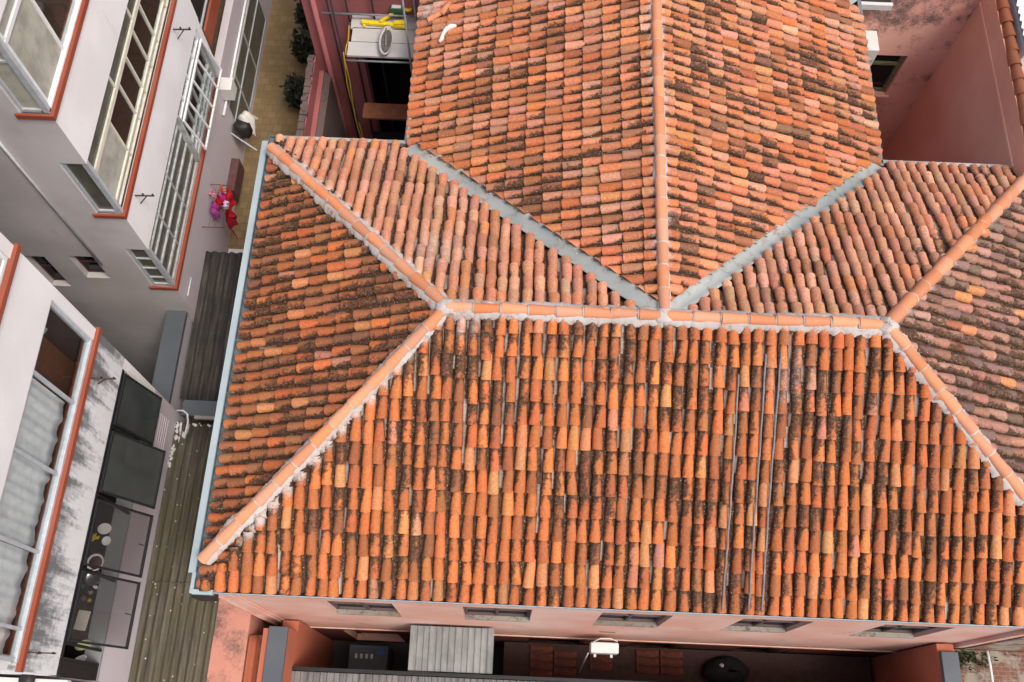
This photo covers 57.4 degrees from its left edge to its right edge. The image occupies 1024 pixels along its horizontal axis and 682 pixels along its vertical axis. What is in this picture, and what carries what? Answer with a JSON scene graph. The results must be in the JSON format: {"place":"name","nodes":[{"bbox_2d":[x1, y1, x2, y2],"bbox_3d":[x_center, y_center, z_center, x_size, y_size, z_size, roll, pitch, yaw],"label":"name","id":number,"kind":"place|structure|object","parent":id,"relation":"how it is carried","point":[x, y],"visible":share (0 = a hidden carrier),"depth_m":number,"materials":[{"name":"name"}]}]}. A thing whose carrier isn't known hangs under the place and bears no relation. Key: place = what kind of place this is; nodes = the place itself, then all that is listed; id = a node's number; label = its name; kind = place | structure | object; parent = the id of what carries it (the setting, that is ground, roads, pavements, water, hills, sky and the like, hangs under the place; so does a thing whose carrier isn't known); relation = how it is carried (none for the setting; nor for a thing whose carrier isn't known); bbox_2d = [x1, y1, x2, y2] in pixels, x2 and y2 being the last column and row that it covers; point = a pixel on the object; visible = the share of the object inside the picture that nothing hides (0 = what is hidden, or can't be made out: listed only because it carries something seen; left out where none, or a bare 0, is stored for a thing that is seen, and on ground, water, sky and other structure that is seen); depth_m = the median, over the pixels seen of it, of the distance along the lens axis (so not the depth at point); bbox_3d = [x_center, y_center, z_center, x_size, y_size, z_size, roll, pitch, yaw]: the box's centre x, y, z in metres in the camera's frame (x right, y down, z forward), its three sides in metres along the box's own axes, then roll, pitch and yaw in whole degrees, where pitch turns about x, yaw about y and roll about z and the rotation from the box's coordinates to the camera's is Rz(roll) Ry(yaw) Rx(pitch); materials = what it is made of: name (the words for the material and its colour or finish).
{"place":"outdoors","nodes":[
{"label":"outdoors","id":0,"kind":"place"},
{"bbox_2d":[0,677,70,681],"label":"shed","id":1,"kind":"structure","parent":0,"point":[6,679],"depth_m":15.11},
{"bbox_2d":[18,674,35,681],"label":"vent cap","id":2,"kind":"object","parent":1,"relation":"on","point":[26,678],"visible":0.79,"depth_m":14.97,"materials":[{"name":"black plastic"}]},
{"bbox_2d":[75,655,85,660],"bbox_3d":[-7.606,5.616,16.444,0.280,0.034,0.140,-27,70,-11],"label":"dish","id":3,"kind":"object","parent":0,"point":[82,657],"visible":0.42,"depth_m":16.46,"materials":[{"name":"white ceramic"}]},
{"bbox_2d":[75,640,90,649],"bbox_3d":[-7.576,5.378,16.545,0.299,0.034,0.165,-20,69,-9],"label":"platter","id":4,"kind":"object","parent":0,"point":[77,648],"visible":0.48,"depth_m":16.55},
{"bbox_2d":[91,533,99,541],"bbox_3d":[-7.695,3.609,17.240,0.175,0.107,0.145,-20,69,-9],"label":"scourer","id":5,"kind":"object","parent":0,"point":[94,537],"visible":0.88,"depth_m":17.23,"materials":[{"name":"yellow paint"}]},
{"bbox_2d":[228,249,243,252],"bbox_3d":[-6.532,-1.909,22.326,0.400,0.450,0.400,2,67,0],"label":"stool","id":6,"kind":"object","parent":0,"point":[235,250],"visible":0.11,"depth_m":22.18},
{"bbox_2d":[227,0,319,252],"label":"alley paving","id":7,"kind":"structure","parent":0,"point":[273,113],"depth_m":24.43,"materials":[{"name":"stone"}]},
{"bbox_2d":[278,72,304,108],"bbox_3d":[-5.456,-6.303,23.786,0.815,1.223,0.791,2,67,0],"label":"shrub","id":8,"kind":"object","parent":7,"relation":"on","point":[291,86],"visible":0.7,"depth_m":23.52,"materials":[{"name":"green plant"}]},
{"bbox_2d":[289,27,314,64],"bbox_3d":[-5.388,-7.518,24.186,0.699,1.433,0.673,2,67,0],"label":"shrub","id":9,"kind":"object","parent":7,"relation":"on","point":[301,45],"visible":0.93,"depth_m":23.96,"materials":[{"name":"green plant"}]},
{"bbox_2d":[294,0,309,32],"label":"shrub","id":10,"kind":"object","parent":7,"relation":"on","point":[300,16],"visible":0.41,"depth_m":24.47,"materials":[{"name":"green plant"}]},
{"bbox_2d":[331,640,503,679],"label":"ground","id":11,"kind":"structure","parent":0,"point":[342,648],"depth_m":23.06,"materials":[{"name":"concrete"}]},
{"bbox_2d":[0,232,186,681],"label":"apartment building","id":12,"kind":"structure","parent":11,"relation":"on","point":[83,455],"depth_m":15.29,"materials":[{"name":"paint"}]},
{"bbox_2d":[0,252,7,284],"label":"window","id":13,"kind":"structure","parent":12,"relation":"in","point":[3,260],"depth_m":12.89,"materials":[{"name":"white glass"}]},
{"bbox_2d":[28,651,55,653],"bbox_3d":[-7.009,4.693,14.053,0.428,0.357,0.030,2,67,0],"label":"clothes bracket","id":14,"kind":"object","parent":12,"relation":"attached to","point":[38,652],"visible":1,"depth_m":13.93,"materials":[{"name":"metal"}]},
{"bbox_2d":[0,301,92,661],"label":"window","id":15,"kind":"structure","parent":12,"relation":"in","point":[22,498],"depth_m":14.05,"materials":[{"name":"white glass"}]},
{"bbox_2d":[73,610,90,630],"bbox_3d":[-7.679,4.989,16.716,0.220,0.020,0.340,8,67,2],"label":"chopping board","id":16,"kind":"object","parent":12,"relation":"on","point":[82,619],"visible":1,"depth_m":16.70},
{"bbox_2d":[80,595,86,601],"bbox_3d":[-7.713,4.623,16.831,0.110,0.093,0.110,2,67,0],"label":"jar","id":17,"kind":"object","parent":12,"relation":"on","point":[83,598],"visible":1,"depth_m":16.82,"materials":[{"name":"brown"}]},
{"bbox_2d":[84,569,100,585],"bbox_3d":[-7.609,4.294,16.993,0.300,0.054,0.300,2,67,0],"label":"bowl","id":18,"kind":"object","parent":12,"relation":"on","point":[90,580],"visible":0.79,"depth_m":16.98,"materials":[{"name":"metal"}]},
{"bbox_2d":[87,553,103,581],"bbox_3d":[-7.606,4.128,17.052,0.332,0.074,0.506,2,67,0],"label":"frying pan","id":19,"kind":"object","parent":12,"relation":"on","point":[97,559],"visible":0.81,"depth_m":17.10,"materials":[{"name":"white metal"}]},
{"bbox_2d":[91,376,115,383],"bbox_3d":[-6.837,0.673,15.758,0.428,0.357,0.030,2,67,0],"label":"clothes bracket","id":20,"kind":"object","parent":12,"relation":"attached to","point":[113,378],"visible":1,"depth_m":15.64,"materials":[{"name":"metal"}]},
{"bbox_2d":[97,523,110,533],"bbox_3d":[-7.554,3.482,17.353,0.260,0.026,0.208,2,67,0],"label":"plate","id":21,"kind":"object","parent":12,"relation":"on","point":[103,528],"visible":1,"depth_m":17.36,"materials":[{"name":"white ceramic"}]},
{"bbox_2d":[102,536,110,544],"bbox_3d":[-7.483,3.688,17.267,0.170,0.024,0.170,2,67,0],"label":"plate","id":22,"kind":"object","parent":12,"relation":"on","point":[106,540],"visible":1,"depth_m":17.27,"materials":[{"name":"white ceramic"}]},
{"bbox_2d":[56,369,165,673],"bbox_3d":[-6.898,3.218,16.614,0.651,1.590,5.200,2,67,0],"label":"window","id":23,"kind":"structure","parent":12,"relation":"in","point":[131,468],"depth_m":16.79,"materials":[{"name":"black glass"}]},
{"bbox_2d":[176,410,188,435],"bbox_3d":[-6.824,1.675,19.538,0.222,0.143,0.604,-20,69,-9],"label":"hose","id":24,"kind":"object","parent":12,"relation":"attached to","point":[187,415],"visible":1,"depth_m":19.52,"materials":[{"name":"white plastic"}]},
{"bbox_2d":[0,0,271,384],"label":"apartment building","id":25,"kind":"structure","parent":11,"relation":"on","point":[110,110],"depth_m":18.05,"materials":[{"name":"white paint"}]},
{"bbox_2d":[0,37,51,112],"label":"window","id":26,"kind":"structure","parent":25,"relation":"in","point":[14,80],"depth_m":13.44,"materials":[{"name":"white glass"}]},
{"bbox_2d":[0,0,81,111],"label":"window","id":27,"kind":"structure","parent":25,"relation":"in","point":[25,30],"depth_m":13.63,"materials":[{"name":"white glass"}]},
{"bbox_2d":[31,256,66,280],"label":"window","id":28,"kind":"structure","parent":25,"relation":"in","point":[43,262],"depth_m":19.04,"materials":[{"name":"brown glass"}]},
{"bbox_2d":[75,256,105,272],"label":"window","id":29,"kind":"structure","parent":25,"relation":"in","point":[90,264],"depth_m":18.82,"materials":[{"name":"brown glass"}]},
{"bbox_2d":[60,160,122,212],"bbox_3d":[-7.140,-2.621,15.923,0.455,1.580,0.075,2,67,0],"label":"window","id":30,"kind":"structure","parent":25,"relation":"in","point":[84,176],"depth_m":15.92,"materials":[{"name":"white glass"}]},
{"bbox_2d":[88,0,169,206],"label":"window","id":31,"kind":"structure","parent":25,"relation":"in","point":[109,156],"depth_m":16.59,"materials":[{"name":"white glass"}]},
{"bbox_2d":[135,193,154,203],"bbox_3d":[-6.726,-2.613,17.227,0.369,0.356,0.030,2,67,0],"label":"clothes bracket","id":32,"kind":"object","parent":25,"relation":"attached to","point":[145,196],"visible":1,"depth_m":17.12,"materials":[{"name":"metal"}]},
{"bbox_2d":[126,246,174,285],"bbox_3d":[-7.176,-1.490,18.594,0.455,1.580,0.075,2,67,0],"label":"window","id":33,"kind":"structure","parent":25,"relation":"in","point":[147,261],"depth_m":18.60,"materials":[{"name":"white glass"}]},
{"bbox_2d":[149,115,200,279],"bbox_3d":[-6.924,-2.885,19.193,0.120,1.570,3.080,2,67,0],"label":"window","id":34,"kind":"structure","parent":25,"relation":"in","point":[183,158],"depth_m":19.27,"materials":[{"name":"white glass"}]},
{"bbox_2d":[173,27,190,38],"bbox_3d":[-6.574,-6.154,18.729,0.369,0.356,0.030,2,67,0],"label":"clothes bracket","id":35,"kind":"object","parent":25,"relation":"attached to","point":[180,28],"visible":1,"depth_m":18.61,"materials":[{"name":"metal"}]},
{"bbox_2d":[179,32,222,153],"bbox_3d":[-6.718,-5.323,20.229,0.322,1.570,2.210,2,67,0],"label":"window","id":36,"kind":"structure","parent":25,"relation":"in","point":[208,87],"depth_m":20.35,"materials":[{"name":"white glass"}]},
{"bbox_2d":[198,0,207,27],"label":"window","id":37,"kind":"structure","parent":25,"relation":"in","point":[204,2],"depth_m":20.45,"materials":[{"name":"white glass"}]},
{"bbox_2d":[180,251,242,400],"bbox_3d":[-5.851,-0.110,21.041,2.240,1.390,3.500,2,67,0],"label":"lean to","id":38,"kind":"object","parent":25,"relation":"attached to","point":[211,330],"visible":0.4,"depth_m":20.46,"materials":[{"name":"metal"}]},
{"bbox_2d":[181,400,216,419],"bbox_3d":[-5.912,1.486,19.740,2.100,0.140,0.415,2,67,0],"label":"flashing","id":39,"kind":"object","parent":38,"relation":"attached to","point":[200,410],"visible":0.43,"depth_m":19.73,"materials":[{"name":"metal"}]},
{"bbox_2d":[202,184,231,227],"bbox_3d":[-6.621,-3.036,21.012,0.500,0.020,1.114,2,67,0],"label":"drying rack","id":40,"kind":"object","parent":25,"relation":"attached to","point":[218,209],"visible":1,"depth_m":20.96,"materials":[{"name":"metal"}]},
{"bbox_2d":[208,189,216,197],"bbox_3d":[-6.758,-3.331,21.099,0.155,0.228,0.131,2,67,0],"label":"napkin","id":41,"kind":"object","parent":40,"relation":"hanging from","point":[211,193],"visible":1,"depth_m":21.09,"materials":[{"name":"fabric"}]},
{"bbox_2d":[210,201,219,219],"bbox_3d":[-6.748,-2.962,21.303,0.164,0.590,0.272,2,67,0],"label":"skirt","id":42,"kind":"object","parent":40,"relation":"hanging from","point":[215,208],"visible":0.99,"depth_m":21.25,"materials":[{"name":"purple fabric"}]},
{"bbox_2d":[215,192,223,210],"bbox_3d":[-6.637,-3.176,21.257,0.149,0.476,0.241,2,67,0],"label":"vest","id":43,"kind":"object","parent":40,"relation":"hanging from","point":[218,201],"visible":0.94,"depth_m":21.26,"materials":[{"name":"red fabric"}]},
{"bbox_2d":[218,183,226,193],"bbox_3d":[-6.604,-3.454,21.314,0.162,0.324,0.131,2,67,0],"label":"towel","id":44,"kind":"object","parent":40,"relation":"hanging from","point":[220,188],"visible":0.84,"depth_m":21.27,"materials":[{"name":"fabric"}]},
{"bbox_2d":[220,189,225,201],"bbox_3d":[-6.522,-3.244,21.180,0.155,0.399,0.274,2,67,0],"label":"blouse","id":45,"kind":"object","parent":40,"relation":"hanging from","point":[222,197],"visible":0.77,"depth_m":21.11,"materials":[{"name":"fabric"}]},
{"bbox_2d":[223,200,228,208],"bbox_3d":[-6.411,-3.047,20.974,0.154,0.209,0.162,2,67,0],"label":"sock","id":46,"kind":"object","parent":40,"relation":"hanging from","point":[225,205],"visible":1,"depth_m":20.93,"materials":[{"name":"white fabric"}]},
{"bbox_2d":[225,187,236,217],"bbox_3d":[-6.417,-3.145,21.328,0.146,0.685,0.497,2,67,0],"label":"shirt","id":47,"kind":"object","parent":40,"relation":"hanging from","point":[229,198],"visible":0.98,"depth_m":21.23,"materials":[{"name":"red fabric"}]},
{"bbox_2d":[225,209,238,237],"bbox_3d":[-6.456,-2.795,21.482,0.155,0.903,0.530,2,67,0],"label":"dress","id":48,"kind":"object","parent":40,"relation":"hanging from","point":[231,222],"visible":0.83,"depth_m":21.53,"materials":[{"name":"fabric"}]},
{"bbox_2d":[231,110,257,150],"bbox_3d":[-6.502,-5.159,22.674,0.576,0.828,0.747,2,67,0],"label":"satellite dish","id":49,"kind":"object","parent":25,"relation":"attached to","point":[244,125],"visible":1,"depth_m":22.45,"materials":[{"name":"plastic"}]},
{"bbox_2d":[227,0,266,144],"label":"window","id":50,"kind":"structure","parent":25,"relation":"in","point":[250,47],"depth_m":23.72,"materials":[{"name":"glass"}]},
{"bbox_2d":[129,423,218,681],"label":"lean to","id":51,"kind":"object","parent":11,"relation":"on","point":[175,634],"visible":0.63,"depth_m":18.34,"materials":[{"name":"metal"}]},
{"bbox_2d":[168,421,210,467],"bbox_3d":[-6.283,2.189,19.505,1.670,0.120,1.001,2,67,0],"label":"sealant","id":52,"kind":"object","parent":51,"relation":"attached to","point":[176,437],"visible":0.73,"depth_m":19.56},
{"bbox_2d":[152,311,213,424],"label":"light well wall","id":53,"kind":"structure","parent":11,"relation":"on","point":[168,376],"depth_m":20.13,"materials":[{"name":"stone"}]},
{"bbox_2d":[206,598,273,681],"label":"parapet","id":54,"kind":"structure","parent":11,"relation":"on","point":[235,627],"depth_m":18.03,"materials":[{"name":"paint"}]},
{"bbox_2d":[243,635,262,681],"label":"tile coping","id":55,"kind":"object","parent":54,"relation":"on","point":[252,658],"visible":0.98,"depth_m":18.00,"materials":[{"name":"tile"}]},
{"bbox_2d":[256,620,333,681],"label":"yard wall","id":56,"kind":"structure","parent":11,"relation":"on","point":[287,646],"depth_m":18.46,"materials":[{"name":"paint"}]},
{"bbox_2d":[296,55,346,137],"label":"boundary wall","id":57,"kind":"structure","parent":11,"relation":"on","point":[319,115],"depth_m":21.47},
{"bbox_2d":[322,0,416,147],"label":"scaffold","id":58,"kind":"object","parent":11,"relation":"on","point":[364,42],"visible":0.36,"depth_m":20.03,"materials":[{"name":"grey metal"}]},
{"bbox_2d":[343,25,362,137],"bbox_3d":[-3.582,-4.983,23.022,0.116,7.202,0.874,2,67,0],"label":"rope","id":59,"kind":"object","parent":58,"relation":"hanging from","point":[345,65],"visible":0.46,"depth_m":20.40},
{"bbox_2d":[379,25,392,54],"bbox_3d":[-2.656,-6.315,19.798,0.288,0.180,0.798,2,67,0],"label":"mortar tub","id":60,"kind":"object","parent":58,"relation":"on","point":[385,39],"visible":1,"depth_m":19.78,"materials":[{"name":"grey plastic"}]},
{"bbox_2d":[362,5,411,28],"bbox_3d":[-2.670,-6.962,19.971,1.082,0.355,0.453,2,67,0],"label":"mitre saw","id":61,"kind":"object","parent":58,"relation":"on","point":[395,10],"visible":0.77,"depth_m":19.96,"materials":[{"name":"yellow paint"}]},
{"bbox_2d":[347,644,393,674],"bbox_3d":[-3.353,7.625,22.312,0.900,1.480,0.600,2,67,0],"label":"equipment box","id":62,"kind":"object","parent":11,"relation":"on","point":[370,657],"visible":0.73,"depth_m":21.71,"materials":[{"name":"metal"}]},
{"bbox_2d":[291,666,645,681],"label":"shed","id":63,"kind":"structure","parent":11,"relation":"on","point":[317,675],"depth_m":18.57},
{"bbox_2d":[408,625,493,673],"bbox_3d":[-1.215,6.193,18.784,1.680,0.208,0.850,2,67,0],"label":"canopy","id":64,"kind":"object","parent":63,"relation":"attached to","point":[451,649],"visible":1,"depth_m":18.75,"materials":[{"name":"grey metal"}]},
{"bbox_2d":[188,0,1023,657],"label":"pink house","id":65,"kind":"structure","parent":11,"relation":"on","point":[530,296],"depth_m":14.78,"materials":[{"name":"ceramic"}]},
{"bbox_2d":[327,601,400,616],"bbox_3d":[-2.717,4.833,17.096,1.240,1.800,0.145,2,67,0],"label":"window","id":66,"kind":"structure","parent":65,"relation":"in","point":[358,608],"depth_m":17.82,"materials":[{"name":"stone"}]},
{"bbox_2d":[355,631,396,633],"bbox_3d":[-3.167,6.714,21.902,1.200,2.350,0.070,2,67,0],"label":"door","id":67,"kind":"structure","parent":65,"relation":"in","point":[359,632],"depth_m":22.76,"materials":[{"name":"brown wood"}]},
{"bbox_2d":[427,10,441,22],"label":"broken tile","id":68,"kind":"object","parent":65,"relation":"on","point":[433,16],"visible":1,"depth_m":18.45,"materials":[{"name":"ceramic"}]},
{"bbox_2d":[441,1,450,14],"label":"broken tile","id":69,"kind":"object","parent":65,"relation":"on","point":[445,6],"visible":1,"depth_m":18.42,"materials":[{"name":"ceramic"}]},
{"bbox_2d":[438,24,455,42],"bbox_3d":[-1.292,-6.008,18.176,0.471,0.181,0.187,-41,74,-16],"label":"rag","id":70,"kind":"object","parent":65,"relation":"on","point":[446,29],"visible":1,"depth_m":18.15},
{"bbox_2d":[463,607,530,621],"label":"window","id":71,"kind":"structure","parent":65,"relation":"in","point":[471,613],"depth_m":17.81,"materials":[{"name":"stone"}]},
{"bbox_2d":[529,638,579,642],"bbox_3d":[1.004,6.887,21.887,1.250,2.350,0.070,2,67,0],"label":"door","id":72,"kind":"structure","parent":65,"relation":"in","point":[575,641],"depth_m":22.75,"materials":[{"name":"brown wood"}]},
{"bbox_2d":[579,631,618,672],"bbox_3d":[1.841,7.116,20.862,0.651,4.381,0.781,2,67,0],"label":"air conditioner","id":73,"kind":"object","parent":65,"relation":"attached to","point":[611,649],"visible":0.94,"depth_m":19.21,"materials":[{"name":"white plastic"}]},
{"bbox_2d":[593,613,666,627],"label":"window","id":74,"kind":"structure","parent":65,"relation":"in","point":[617,619],"depth_m":17.80,"materials":[{"name":"stone"}]},
{"bbox_2d":[630,643,670,646],"bbox_3d":[3.227,6.978,21.879,1.200,2.350,0.070,2,67,0],"label":"door","id":75,"kind":"structure","parent":65,"relation":"in","point":[666,645],"depth_m":22.75,"materials":[{"name":"brown wood"}]},
{"bbox_2d":[721,374,739,610],"bbox_3d":[3.324,2.300,14.208,0.049,1.456,3.312,4,67,1],"label":"cable","id":76,"kind":"object","parent":65,"relation":"on","point":[730,492],"visible":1,"depth_m":14.20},
{"bbox_2d":[736,647,771,650],"bbox_3d":[5.625,7.078,21.870,1.200,2.350,0.070,2,67,0],"label":"door","id":77,"kind":"structure","parent":65,"relation":"in","point":[763,649],"depth_m":22.73,"materials":[{"name":"brown wood"}]},
{"bbox_2d":[748,354,766,611],"bbox_3d":[3.725,2.153,14.205,0.040,1.586,3.612,4,67,1],"label":"cable","id":78,"kind":"object","parent":65,"relation":"on","point":[757,482],"visible":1,"depth_m":14.20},
{"bbox_2d":[722,619,802,632],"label":"window","id":79,"kind":"structure","parent":65,"relation":"in","point":[747,625],"depth_m":17.79,"materials":[{"name":"stone"}]},
{"bbox_2d":[761,351,781,611],"bbox_3d":[3.933,2.134,14.204,0.046,1.607,3.663,4,67,1],"label":"cable","id":80,"kind":"object","parent":65,"relation":"on","point":[771,481],"visible":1,"depth_m":14.19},
{"bbox_2d":[865,30,878,65],"bbox_3d":[7.632,-6.270,20.116,0.280,0.560,0.542,2,67,0],"label":"air conditioner","id":81,"kind":"object","parent":65,"relation":"attached to","point":[873,44],"visible":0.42,"depth_m":19.87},
{"bbox_2d":[870,55,905,98],"bbox_3d":[8.349,-6.081,21.360,0.960,1.420,0.216,2,67,0],"label":"window","id":82,"kind":"structure","parent":65,"relation":"in","point":[882,66],"depth_m":21.36,"materials":[{"name":"black glass"}]},
{"bbox_2d":[850,625,937,638],"bbox_3d":[7.065,5.238,17.059,1.220,1.800,0.145,2,67,0],"label":"window","id":83,"kind":"structure","parent":65,"relation":"in","point":[900,631],"depth_m":17.79,"materials":[{"name":"stone"}]},
{"bbox_2d":[503,642,871,681],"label":"balcony floor","id":84,"kind":"structure","parent":11,"relation":"on","point":[771,667],"depth_m":21.17,"materials":[{"name":"tile"}]},
{"bbox_2d":[530,661,551,670],"bbox_3d":[0.658,7.320,21.087,0.500,0.093,0.170,4,67,1],"label":"roof tile","id":85,"kind":"object","parent":84,"relation":"on","point":[541,665],"visible":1,"depth_m":21.05,"materials":[{"name":"ceramic"}]},
{"bbox_2d":[530,671,551,676],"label":"roof tile","id":86,"kind":"object","parent":84,"relation":"on","point":[540,673],"visible":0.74,"depth_m":20.98,"materials":[{"name":"ceramic"}]},
{"bbox_2d":[530,653,552,661],"bbox_3d":[0.665,7.150,21.159,0.500,0.093,0.170,2,67,0],"label":"roof tile","id":87,"kind":"object","parent":84,"relation":"on","point":[541,657],"visible":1,"depth_m":21.12,"materials":[{"name":"ceramic"}]},
{"bbox_2d":[531,645,552,652],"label":"roof tile","id":88,"kind":"object","parent":84,"relation":"on","point":[541,648],"visible":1,"depth_m":21.20,"materials":[{"name":"ceramic"}]},
{"bbox_2d":[554,659,575,666],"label":"roof tile","id":89,"kind":"object","parent":84,"relation":"on","point":[564,662],"visible":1,"depth_m":21.08,"materials":[{"name":"ceramic"}]},
{"bbox_2d":[554,667,575,675],"bbox_3d":[1.194,7.435,21.045,0.500,0.093,0.170,2,67,0],"label":"roof tile","id":90,"kind":"object","parent":84,"relation":"on","point":[564,671],"visible":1,"depth_m":21.01,"materials":[{"name":"ceramic"}]},
{"bbox_2d":[554,676,575,678],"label":"roof tile","id":91,"kind":"object","parent":84,"relation":"on","point":[565,677],"visible":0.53,"depth_m":20.98,"materials":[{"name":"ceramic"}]},
{"bbox_2d":[554,650,576,658],"bbox_3d":[1.208,7.094,21.190,0.500,0.093,0.170,2,67,0],"label":"roof tile","id":92,"kind":"object","parent":84,"relation":"on","point":[565,654],"visible":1,"depth_m":21.15,"materials":[{"name":"ceramic"}]},
{"bbox_2d":[590,663,611,670],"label":"roof tile","id":93,"kind":"object","parent":84,"relation":"on","point":[600,666],"visible":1,"depth_m":21.06,"materials":[{"name":"ceramic"}]},
{"bbox_2d":[590,654,611,662],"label":"roof tile","id":94,"kind":"object","parent":84,"relation":"on","point":[602,658],"visible":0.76,"depth_m":21.13,"materials":[{"name":"ceramic"}]},
{"bbox_2d":[636,649,658,656],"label":"roof tile","id":95,"kind":"object","parent":84,"relation":"on","point":[647,652],"visible":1,"depth_m":21.19,"materials":[{"name":"ceramic"}]},
{"bbox_2d":[636,658,658,665],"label":"roof tile","id":96,"kind":"object","parent":84,"relation":"on","point":[647,661],"visible":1,"depth_m":21.12,"materials":[{"name":"ceramic"}]},
{"bbox_2d":[636,666,658,674],"bbox_3d":[3.056,7.419,21.078,0.500,0.093,0.170,3,67,0],"label":"roof tile","id":97,"kind":"object","parent":84,"relation":"on","point":[648,670],"visible":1,"depth_m":21.04,"materials":[{"name":"ceramic"}]},
{"bbox_2d":[660,667,682,675],"bbox_3d":[3.596,7.442,21.076,0.500,0.093,0.170,3,67,0],"label":"roof tile","id":98,"kind":"object","parent":84,"relation":"on","point":[671,671],"visible":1,"depth_m":21.04,"materials":[{"name":"ceramic"}]},
{"bbox_2d":[660,650,682,658],"bbox_3d":[3.610,7.101,21.220,0.500,0.093,0.170,3,67,1],"label":"roof tile","id":99,"kind":"object","parent":84,"relation":"on","point":[671,654],"visible":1,"depth_m":21.18,"materials":[{"name":"ceramic"}]},
{"bbox_2d":[660,658,682,667],"bbox_3d":[3.603,7.272,21.148,0.500,0.093,0.170,4,67,1],"label":"roof tile","id":100,"kind":"object","parent":84,"relation":"on","point":[671,662],"visible":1,"depth_m":21.11,"materials":[{"name":"ceramic"}]},
{"bbox_2d":[701,656,748,681],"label":"barbecue grill","id":101,"kind":"object","parent":84,"relation":"on","point":[725,669],"visible":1,"depth_m":20.80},
{"bbox_2d":[869,644,961,681],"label":"yard wall","id":102,"kind":"structure","parent":11,"relation":"on","point":[935,663],"depth_m":18.95,"materials":[{"name":"paint"}]},
{"bbox_2d":[882,0,1023,175],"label":"side wall","id":103,"kind":"structure","parent":11,"relation":"on","point":[967,106],"depth_m":19.18,"materials":[{"name":"paint"}]},
{"bbox_2d":[954,636,1023,681],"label":"brick wall","id":104,"kind":"structure","parent":11,"relation":"on","point":[1007,659],"depth_m":18.26,"materials":[{"name":"red brick"}]},
{"bbox_2d":[986,650,993,681],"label":"pipe","id":105,"kind":"object","parent":104,"relation":"attached to","point":[990,665],"visible":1,"depth_m":17.95,"materials":[{"name":"white plastic"}]},
{"bbox_2d":[1008,0,1023,72],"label":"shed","id":106,"kind":"structure","parent":11,"relation":"on","point":[1017,9],"depth_m":18.17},
{"bbox_2d":[409,670,431,676],"bbox_3d":[-2.153,7.638,22.224,0.400,1.663,0.600,2,67,0],"label":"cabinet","id":107,"kind":"object","parent":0,"point":[421,671],"visible":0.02,"depth_m":21.43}
]}

